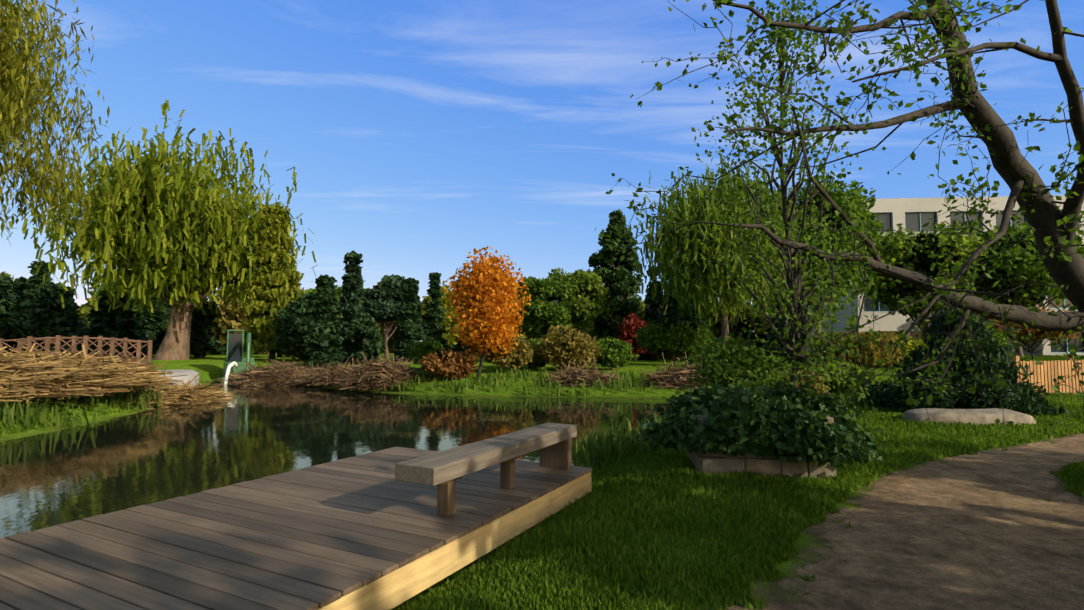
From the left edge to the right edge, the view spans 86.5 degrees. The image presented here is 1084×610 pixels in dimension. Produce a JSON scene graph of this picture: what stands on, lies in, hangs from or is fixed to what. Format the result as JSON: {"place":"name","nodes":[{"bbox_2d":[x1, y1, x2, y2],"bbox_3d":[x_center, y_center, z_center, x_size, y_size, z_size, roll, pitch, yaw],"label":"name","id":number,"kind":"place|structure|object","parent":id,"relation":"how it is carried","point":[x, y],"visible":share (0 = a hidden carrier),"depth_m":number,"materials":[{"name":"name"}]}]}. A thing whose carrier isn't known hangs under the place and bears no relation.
{"place":"outdoors","nodes":[
{"label":"outdoors","id":0,"kind":"place"},
{"bbox_2d":[0,354,176,429],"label":"bank grass","id":1,"kind":"structure","parent":0,"point":[4,408],"depth_m":11.70,"materials":[{"name":"green plant"}]},
{"bbox_2d":[0,381,676,537],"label":"pond water","id":2,"kind":"structure","parent":0,"point":[148,456],"depth_m":10.49,"materials":[{"name":"green liquid"}]},
{"bbox_2d":[0,349,1083,609],"bbox_3d":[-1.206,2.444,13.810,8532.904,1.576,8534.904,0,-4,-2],"label":"ground","id":3,"kind":"structure","parent":0,"point":[210,367],"depth_m":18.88,"materials":[{"name":"green plant"}]},
{"bbox_2d":[0,271,13,293],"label":"belt tree","id":4,"kind":"object","parent":3,"relation":"on","point":[6,274],"visible":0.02,"depth_m":72.71,"materials":[{"name":"green plant"}]},
{"bbox_2d":[0,274,35,352],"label":"tree","id":5,"kind":"object","parent":3,"relation":"on","point":[10,324],"visible":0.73,"depth_m":46.88,"materials":[{"name":"green plant"}]},
{"bbox_2d":[10,276,29,319],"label":"tree","id":6,"kind":"object","parent":3,"relation":"on","point":[19,286],"visible":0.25,"depth_m":57.27,"materials":[{"name":"green plant"}]},
{"bbox_2d":[21,260,54,322],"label":"tree","id":7,"kind":"object","parent":3,"relation":"on","point":[34,282],"visible":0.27,"depth_m":54.57,"materials":[{"name":"green plant"}]},
{"bbox_2d":[12,282,86,353],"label":"spruce","id":8,"kind":"object","parent":3,"relation":"on","point":[49,315],"visible":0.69,"depth_m":47.83,"materials":[{"name":"green plant"}]},
{"bbox_2d":[0,0,129,251],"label":"willow","id":9,"kind":"object","parent":3,"relation":"on","point":[18,80],"visible":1,"depth_m":16.00,"materials":[{"name":"green plant"}]},
{"bbox_2d":[0,335,152,365],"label":"bridge railing","id":10,"kind":"object","parent":3,"relation":"on","point":[57,339],"visible":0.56,"depth_m":26.18,"materials":[{"name":"brown wood"}]},
{"bbox_2d":[76,294,96,325],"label":"belt tree","id":11,"kind":"object","parent":3,"relation":"on","point":[84,310],"visible":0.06,"depth_m":67.53,"materials":[{"name":"green plant"}]},
{"bbox_2d":[0,340,186,402],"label":"reed heap","id":12,"kind":"object","parent":3,"relation":"on","point":[103,375],"visible":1,"depth_m":12.73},
{"bbox_2d":[62,289,152,356],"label":"spruce","id":13,"kind":"object","parent":3,"relation":"on","point":[119,323],"visible":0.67,"depth_m":45.12,"materials":[{"name":"green plant"}]},
{"bbox_2d":[83,269,147,327],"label":"belt tree","id":14,"kind":"object","parent":3,"relation":"on","point":[133,304],"visible":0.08,"depth_m":70.18,"materials":[{"name":"green plant"}]},
{"bbox_2d":[139,292,169,353],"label":"tree","id":15,"kind":"object","parent":3,"relation":"on","point":[154,332],"visible":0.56,"depth_m":57.80,"materials":[{"name":"green plant"}]},
{"bbox_2d":[4,100,316,359],"bbox_3d":[-23.243,-4.132,38.718,15.578,16.169,17.110,0,-4,-2],"label":"willow","id":16,"kind":"object","parent":3,"relation":"on","point":[180,238],"visible":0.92,"depth_m":33.97,"materials":[{"name":"green plant"}]},
{"bbox_2d":[162,290,171,318],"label":"tree","id":17,"kind":"object","parent":3,"relation":"on","point":[169,306],"depth_m":65.08,"materials":[{"name":"green plant"}]},
{"bbox_2d":[157,369,199,385],"bbox_3d":[-12.729,2.852,20.649,2.518,1.122,3.068,0,-4,-2],"label":"shore rock","id":18,"kind":"object","parent":3,"relation":"on","point":[190,374],"visible":0.04,"depth_m":19.93,"materials":[{"name":"grey stone"}]},
{"bbox_2d":[120,374,239,409],"bbox_3d":[-11.501,2.433,17.087,4.474,1.072,5.174,0,-4,-2],"label":"reed heap","id":19,"kind":"object","parent":3,"relation":"on","point":[183,393],"visible":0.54,"depth_m":16.73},
{"bbox_2d":[161,308,225,353],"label":"belt tree","id":20,"kind":"object","parent":3,"relation":"on","point":[164,327],"visible":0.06,"depth_m":55.69,"materials":[{"name":"green plant"}]},
{"bbox_2d":[190,292,225,357],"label":"tree","id":21,"kind":"object","parent":3,"relation":"on","point":[202,342],"visible":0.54,"depth_m":42.89,"materials":[{"name":"green plant"}]},
{"bbox_2d":[211,342,245,354],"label":"conifer","id":22,"kind":"object","parent":3,"relation":"on","point":[224,345],"visible":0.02,"depth_m":55.90,"materials":[{"name":"green plant"}]},
{"bbox_2d":[224,361,238,385],"bbox_3d":[-13.049,3.171,24.027,0.321,1.612,1.946,1,-4,-16],"label":"water jet","id":23,"kind":"object","parent":3,"relation":"on","point":[230,365],"visible":0.62,"depth_m":24.23,"materials":[{"name":"white liquid"}]},
{"bbox_2d":[221,330,254,382],"bbox_3d":[-13.511,2.346,25.720,1.380,2.490,3.825,2,-4,-27],"label":"water pump","id":24,"kind":"object","parent":3,"relation":"on","point":[235,345],"visible":0.54,"depth_m":25.94,"materials":[{"name":"green metal"}]},
{"bbox_2d":[209,278,268,354],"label":"belt tree","id":25,"kind":"object","parent":3,"relation":"on","point":[231,322],"visible":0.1,"depth_m":54.94,"materials":[{"name":"green plant"}]},
{"bbox_2d":[214,357,317,386],"bbox_3d":[-11.165,2.923,24.505,5.057,1.470,4.244,0,-4,-2],"label":"brush pile","id":26,"kind":"object","parent":3,"relation":"on","point":[275,375],"visible":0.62,"depth_m":23.67,"materials":[{"name":"brown wood"}]},
{"bbox_2d":[238,202,307,358],"bbox_3d":[-16.572,-1.455,35.650,4.552,9.916,4.976,0,-4,-2],"label":"tree","id":27,"kind":"object","parent":3,"relation":"on","point":[268,282],"visible":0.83,"depth_m":34.97,"materials":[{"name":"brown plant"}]},
{"bbox_2d":[265,349,290,356],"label":"pointed fir","id":28,"kind":"object","parent":3,"relation":"on","point":[279,354],"visible":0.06,"depth_m":44.75,"materials":[{"name":"green plant"}]},
{"bbox_2d":[273,292,315,360],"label":"dark yew","id":29,"kind":"object","parent":3,"relation":"on","point":[291,328],"visible":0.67,"depth_m":31.43,"materials":[{"name":"green plant"}]},
{"bbox_2d":[0,447,591,609],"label":"deck","id":30,"kind":"structure","parent":3,"relation":"on","point":[367,531],"depth_m":3.90,"materials":[{"name":"brown wood"}]},
{"bbox_2d":[395,423,576,515],"bbox_3d":[-0.351,1.451,5.226,0.360,0.440,2.460,-2,-4,28],"label":"bench","id":31,"kind":"object","parent":30,"relation":"on","point":[444,470],"visible":1,"depth_m":4.83,"materials":[{"name":"brown wood"}]},
{"bbox_2d":[306,285,341,317],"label":"belt tree","id":32,"kind":"object","parent":3,"relation":"on","point":[314,290],"depth_m":67.25,"materials":[{"name":"green plant"}]},
{"bbox_2d":[306,274,344,367],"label":"conifer tree","id":33,"kind":"object","parent":3,"relation":"on","point":[325,340],"visible":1,"depth_m":28.39,"materials":[{"name":"green plant"}]},
{"bbox_2d":[292,355,373,386],"bbox_3d":[-8.090,2.576,23.103,3.649,1.153,3.160,0,-4,-2],"label":"brush pile","id":34,"kind":"object","parent":3,"relation":"on","point":[322,375],"visible":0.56,"depth_m":22.48,"materials":[{"name":"brown wood"}]},
{"bbox_2d":[336,250,365,362],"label":"conifer tree","id":35,"kind":"object","parent":3,"relation":"on","point":[350,297],"visible":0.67,"depth_m":30.50,"materials":[{"name":"green plant"}]},
{"bbox_2d":[342,312,386,363],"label":"tree","id":36,"kind":"object","parent":3,"relation":"on","point":[363,334],"visible":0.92,"depth_m":29.35,"materials":[{"name":"green plant"}]},
{"bbox_2d":[331,348,425,390],"bbox_3d":[-5.834,2.255,21.218,3.472,1.575,3.223,3,-5,-39],"label":"brush pile","id":37,"kind":"object","parent":3,"relation":"on","point":[371,374],"visible":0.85,"depth_m":20.61,"materials":[{"name":"brown wood"}]},
{"bbox_2d":[361,305,399,353],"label":"belt tree","id":38,"kind":"object","parent":3,"relation":"on","point":[395,334],"visible":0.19,"depth_m":61.89,"materials":[{"name":"green plant"}]},
{"bbox_2d":[360,274,423,357],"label":"round pine","id":39,"kind":"object","parent":3,"relation":"on","point":[381,303],"visible":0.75,"depth_m":40.67,"materials":[{"name":"green plant"}]},
{"bbox_2d":[390,277,426,361],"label":"conifer tree","id":40,"kind":"object","parent":3,"relation":"on","point":[409,328],"visible":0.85,"depth_m":32.43,"materials":[{"name":"green plant"}]},
{"bbox_2d":[409,340,444,364],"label":"shrub","id":41,"kind":"object","parent":3,"relation":"on","point":[419,350],"visible":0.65,"depth_m":24.25,"materials":[{"name":"green plant"}]},
{"bbox_2d":[422,272,450,348],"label":"conifer tree","id":42,"kind":"object","parent":3,"relation":"on","point":[433,330],"visible":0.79,"depth_m":46.48,"materials":[{"name":"green plant"}]},
{"bbox_2d":[419,285,467,345],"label":"belt tree","id":43,"kind":"object","parent":3,"relation":"on","point":[448,335],"visible":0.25,"depth_m":58.17,"materials":[{"name":"green plant"}]},
{"bbox_2d":[418,347,478,380],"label":"shrub","id":44,"kind":"object","parent":3,"relation":"on","point":[450,363],"visible":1,"depth_m":20.78,"materials":[{"name":"brown plant"}]},
{"bbox_2d":[449,281,477,352],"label":"tree","id":45,"kind":"object","parent":3,"relation":"on","point":[458,347],"visible":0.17,"depth_m":60.67,"materials":[{"name":"green plant"}]},
{"bbox_2d":[440,246,531,379],"bbox_3d":[-1.857,0.333,21.340,3.012,5.164,3.577,3,-5,-41],"label":"orange tree","id":46,"kind":"object","parent":3,"relation":"on","point":[491,322],"visible":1,"depth_m":20.99,"materials":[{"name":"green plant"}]},
{"bbox_2d":[480,335,532,371],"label":"shrub","id":47,"kind":"object","parent":3,"relation":"on","point":[520,355],"visible":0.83,"depth_m":22.45,"materials":[{"name":"yellow plant"}]},
{"bbox_2d":[516,295,549,341],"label":"belt tree","id":48,"kind":"object","parent":3,"relation":"on","point":[524,336],"visible":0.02,"depth_m":57.53,"materials":[{"name":"green plant"}]},
{"bbox_2d":[521,338,547,368],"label":"shrub","id":49,"kind":"object","parent":3,"relation":"on","point":[537,362],"visible":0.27,"depth_m":25.25,"materials":[{"name":"green plant"}]},
{"bbox_2d":[514,276,573,338],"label":"green tree","id":50,"kind":"object","parent":3,"relation":"on","point":[547,308],"visible":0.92,"depth_m":39.09,"materials":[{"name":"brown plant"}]},
{"bbox_2d":[531,325,601,370],"bbox_3d":[0.923,1.849,23.942,2.887,2.105,2.674,-1,-4,19],"label":"shrub","id":51,"kind":"object","parent":3,"relation":"on","point":[559,346],"visible":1,"depth_m":23.29,"materials":[{"name":"yellow plant"}]},
{"bbox_2d":[544,324,598,340],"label":"shrub","id":52,"kind":"object","parent":3,"relation":"on","point":[590,332],"visible":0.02,"depth_m":58.86,"materials":[{"name":"green plant"}]},
{"bbox_2d":[547,267,612,331],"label":"green tree","id":53,"kind":"object","parent":3,"relation":"on","point":[587,305],"visible":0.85,"depth_m":40.79,"materials":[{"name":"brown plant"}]},
{"bbox_2d":[546,357,620,388],"bbox_3d":[1.405,2.354,20.401,3.128,1.076,2.716,0,-4,-2],"label":"brush pile","id":54,"kind":"object","parent":3,"relation":"on","point":[577,372],"visible":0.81,"depth_m":20.02,"materials":[{"name":"brown wood"}]},
{"bbox_2d":[340,367,833,397],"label":"shore grass","id":55,"kind":"structure","parent":3,"relation":"on","point":[485,380],"depth_m":19.76,"materials":[{"name":"green plant"}]},
{"bbox_2d":[591,335,633,369],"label":"shrub","id":56,"kind":"object","parent":3,"relation":"on","point":[613,353],"visible":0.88,"depth_m":24.39,"materials":[{"name":"green plant"}]},
{"bbox_2d":[588,209,643,341],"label":"columnar tree","id":57,"kind":"object","parent":3,"relation":"on","point":[621,281],"visible":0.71,"depth_m":43.29,"materials":[{"name":"green plant"}]},
{"bbox_2d":[616,313,650,361],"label":"red shrub","id":58,"kind":"object","parent":3,"relation":"on","point":[632,323],"visible":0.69,"depth_m":35.54,"materials":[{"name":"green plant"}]},
{"bbox_2d":[638,300,646,318],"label":"belt tree","id":59,"kind":"object","parent":3,"relation":"on","point":[642,311],"visible":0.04,"depth_m":57.35,"materials":[{"name":"green plant"}]},
{"bbox_2d":[637,265,668,359],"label":"conifer tree","id":60,"kind":"object","parent":3,"relation":"on","point":[652,313],"visible":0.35,"depth_m":40.00,"materials":[{"name":"green plant"}]},
{"bbox_2d":[643,288,663,319],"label":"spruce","id":61,"kind":"object","parent":3,"relation":"on","point":[646,306],"depth_m":52.20,"materials":[{"name":"green plant"}]},
{"bbox_2d":[648,322,661,360],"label":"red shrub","id":62,"kind":"object","parent":3,"relation":"on","point":[654,354],"depth_m":37.91,"materials":[{"name":"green plant"}]},
{"bbox_2d":[661,285,683,358],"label":"conifer tree","id":63,"kind":"object","parent":3,"relation":"on","point":[673,311],"visible":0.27,"depth_m":40.88,"materials":[{"name":"green plant"}]},
{"bbox_2d":[635,317,714,364],"bbox_3d":[6.970,1.988,30.150,4.152,2.637,4.013,0,-4,-2],"label":"shrub","id":64,"kind":"object","parent":3,"relation":"on","point":[673,338],"visible":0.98,"depth_m":29.03,"materials":[{"name":"green plant"}]},
{"bbox_2d":[685,296,705,355],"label":"spruce","id":65,"kind":"object","parent":3,"relation":"on","point":[693,316],"visible":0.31,"depth_m":49.97,"materials":[{"name":"green plant"}]},
{"bbox_2d":[677,290,719,339],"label":"belt tree","id":66,"kind":"object","parent":3,"relation":"on","point":[683,313],"visible":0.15,"depth_m":64.58,"materials":[{"name":"green plant"}]},
{"bbox_2d":[638,352,769,388],"bbox_3d":[5.501,2.259,19.972,4.793,1.248,4.086,0,-4,-2],"label":"brush pile","id":67,"kind":"object","parent":3,"relation":"on","point":[670,376],"visible":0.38,"depth_m":19.30,"materials":[{"name":"brown wood"}]},
{"bbox_2d":[571,386,880,472],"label":"shore grass","id":68,"kind":"structure","parent":3,"relation":"on","point":[609,444],"depth_m":8.37,"materials":[{"name":"green plant"}]},
{"bbox_2d":[679,327,773,392],"bbox_3d":[3.720,1.490,11.425,1.832,2.089,2.022,0,-4,-2],"label":"shore shrub","id":69,"kind":"object","parent":3,"relation":"on","point":[722,354],"visible":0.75,"depth_m":11.05,"materials":[{"name":"green plant"}]},
{"bbox_2d":[633,154,832,352],"bbox_3d":[8.496,-2.111,27.259,8.281,10.517,8.501,0,-4,-2],"label":"willow","id":70,"kind":"object","parent":3,"relation":"on","point":[702,285],"visible":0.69,"depth_m":25.85,"materials":[{"name":"green plant"}]},
{"bbox_2d":[707,303,769,351],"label":"belt tree","id":71,"kind":"object","parent":3,"relation":"on","point":[735,329],"visible":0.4,"depth_m":64.92,"materials":[{"name":"green plant"}]},
{"bbox_2d":[625,375,885,478],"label":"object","id":72,"kind":"object","parent":3,"relation":"on","point":[730,428],"visible":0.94,"depth_m":6.41,"materials":[{"name":"green plant"}]},
{"bbox_2d":[751,298,773,349],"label":"tree","id":73,"kind":"object","parent":3,"relation":"on","point":[759,344],"visible":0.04,"depth_m":68.84,"materials":[{"name":"green plant"}]},
{"bbox_2d":[747,350,786,374],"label":"shrub","id":74,"kind":"object","parent":3,"relation":"on","point":[773,357],"visible":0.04,"depth_m":21.66,"materials":[{"name":"green plant"}]},
{"bbox_2d":[763,287,790,350],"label":"conifer","id":75,"kind":"object","parent":3,"relation":"on","point":[768,335],"visible":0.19,"depth_m":58.43,"materials":[{"name":"green plant"}]},
{"bbox_2d":[694,0,886,390],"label":"young tree","id":76,"kind":"object","parent":3,"relation":"on","point":[793,348],"visible":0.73,"depth_m":10.91,"materials":[{"name":"green plant"}]},
{"bbox_2d":[778,370,829,393],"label":"shrub","id":77,"kind":"object","parent":3,"relation":"on","point":[818,388],"visible":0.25,"depth_m":17.72,"materials":[{"name":"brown plant"}]},
{"bbox_2d":[771,171,884,362],"bbox_3d":[15.966,-2.095,33.510,8.026,11.300,6.835,0,-4,-2],"label":"green tree","id":78,"kind":"object","parent":3,"relation":"on","point":[848,195],"visible":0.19,"depth_m":32.08,"materials":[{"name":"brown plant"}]},
{"bbox_2d":[595,0,1083,443],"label":"tree","id":79,"kind":"object","parent":3,"relation":"on","point":[1054,229],"visible":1,"depth_m":5.18,"materials":[{"name":"green plant"}]},
{"bbox_2d":[809,361,883,392],"bbox_3d":[10.044,2.433,19.048,2.031,1.190,2.338,4,-5,-43],"label":"shrub","id":80,"kind":"object","parent":3,"relation":"on","point":[857,370],"visible":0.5,"depth_m":18.50,"materials":[{"name":"green plant"}]},
{"bbox_2d":[804,330,905,366],"bbox_3d":[13.214,1.971,24.310,3.682,1.862,3.938,2,-4,-25],"label":"shrub","id":81,"kind":"object","parent":3,"relation":"on","point":[874,351],"visible":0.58,"depth_m":23.04,"materials":[{"name":"green plant"}]},
{"bbox_2d":[858,380,904,406],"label":"shrub","id":82,"kind":"object","parent":3,"relation":"on","point":[877,390],"visible":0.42,"depth_m":13.44,"materials":[{"name":"green plant"}]},
{"bbox_2d":[866,335,926,366],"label":"shrub","id":83,"kind":"object","parent":3,"relation":"on","point":[913,343],"visible":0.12,"depth_m":25.44,"materials":[{"name":"green plant"}]},
{"bbox_2d":[880,374,963,410],"bbox_3d":[8.270,1.996,12.464,1.392,0.992,1.512,0,-4,-2],"label":"shrub","id":84,"kind":"object","parent":3,"relation":"on","point":[899,395],"visible":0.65,"depth_m":12.25,"materials":[{"name":"green plant"}]},
{"bbox_2d":[858,221,988,339],"bbox_3d":[23.785,-0.798,36.999,8.784,8.648,9.727,-4,-5,44],"label":"green tree","id":85,"kind":"object","parent":3,"relation":"on","point":[916,257],"visible":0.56,"depth_m":34.97,"materials":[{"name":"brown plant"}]},
{"bbox_2d":[803,195,1083,351],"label":"building","id":86,"kind":"structure","parent":3,"relation":"on","point":[912,214],"depth_m":44.84,"materials":[{"name":"beige paint"}]},
{"bbox_2d":[917,328,1013,354],"bbox_3d":[22.354,2.013,30.607,4.376,2.270,4.249,0,-4,-2],"label":"shrub","id":87,"kind":"object","parent":3,"relation":"on","point":[996,336],"visible":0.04,"depth_m":29.46,"materials":[{"name":"green plant"}]},
{"bbox_2d":[903,408,1036,425],"bbox_3d":[8.105,2.162,11.035,2.287,0.332,0.846,0,-4,-2],"label":"stone slab seat","id":88,"kind":"object","parent":3,"relation":"on","point":[984,416],"visible":0.58,"depth_m":10.69,"materials":[{"name":"grey stone"}]},
{"bbox_2d":[890,307,1069,415],"bbox_3d":[9.701,1.283,13.295,3.402,2.632,3.382,0,-4,-2],"label":"weeping conifer","id":89,"kind":"object","parent":3,"relation":"on","point":[990,348],"visible":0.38,"depth_m":12.79,"materials":[{"name":"green plant"}]},
{"bbox_2d":[941,376,1027,409],"bbox_3d":[9.357,1.994,12.347,1.634,0.961,1.568,0,-4,-2],"label":"shrub","id":90,"kind":"object","parent":3,"relation":"on","point":[979,399],"visible":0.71,"depth_m":11.96,"materials":[{"name":"green plant"}]},
{"bbox_2d":[950,221,1083,356],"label":"green tree","id":91,"kind":"object","parent":3,"relation":"on","point":[1011,268],"visible":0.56,"depth_m":33.25,"materials":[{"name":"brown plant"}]},
{"bbox_2d":[1010,381,1047,405],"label":"shrub","id":92,"kind":"object","parent":3,"relation":"on","point":[1034,394],"visible":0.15,"depth_m":12.43,"materials":[{"name":"green plant"}]},
{"bbox_2d":[989,305,1079,358],"bbox_3d":[26.076,1.520,30.860,4.342,3.082,3.997,-2,-4,28],"label":"orange tree","id":93,"kind":"object","parent":3,"relation":"on","point":[1024,331],"visible":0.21,"depth_m":30.13,"materials":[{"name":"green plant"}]},
{"bbox_2d":[1000,296,1083,354],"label":"building wing","id":94,"kind":"structure","parent":3,"relation":"on","point":[1049,350],"depth_m":39.47,"materials":[{"name":"white paint"}]},
{"bbox_2d":[1012,355,1083,393],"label":"picket fence","id":95,"kind":"object","parent":3,"relation":"on","point":[1063,367],"visible":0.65,"depth_m":16.43,"materials":[{"name":"brown wood"}]},
{"bbox_2d":[0,0,1083,305],"label":"sky","id":96,"kind":"structure","parent":0,"point":[417,136],"materials":[{"name":"blue"}]},
{"bbox_2d":[707,433,1083,609],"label":"gravel path","id":97,"kind":"structure","parent":0,"point":[989,530],"depth_m":4.38,"materials":[{"name":"brown gravel"}]}
]}

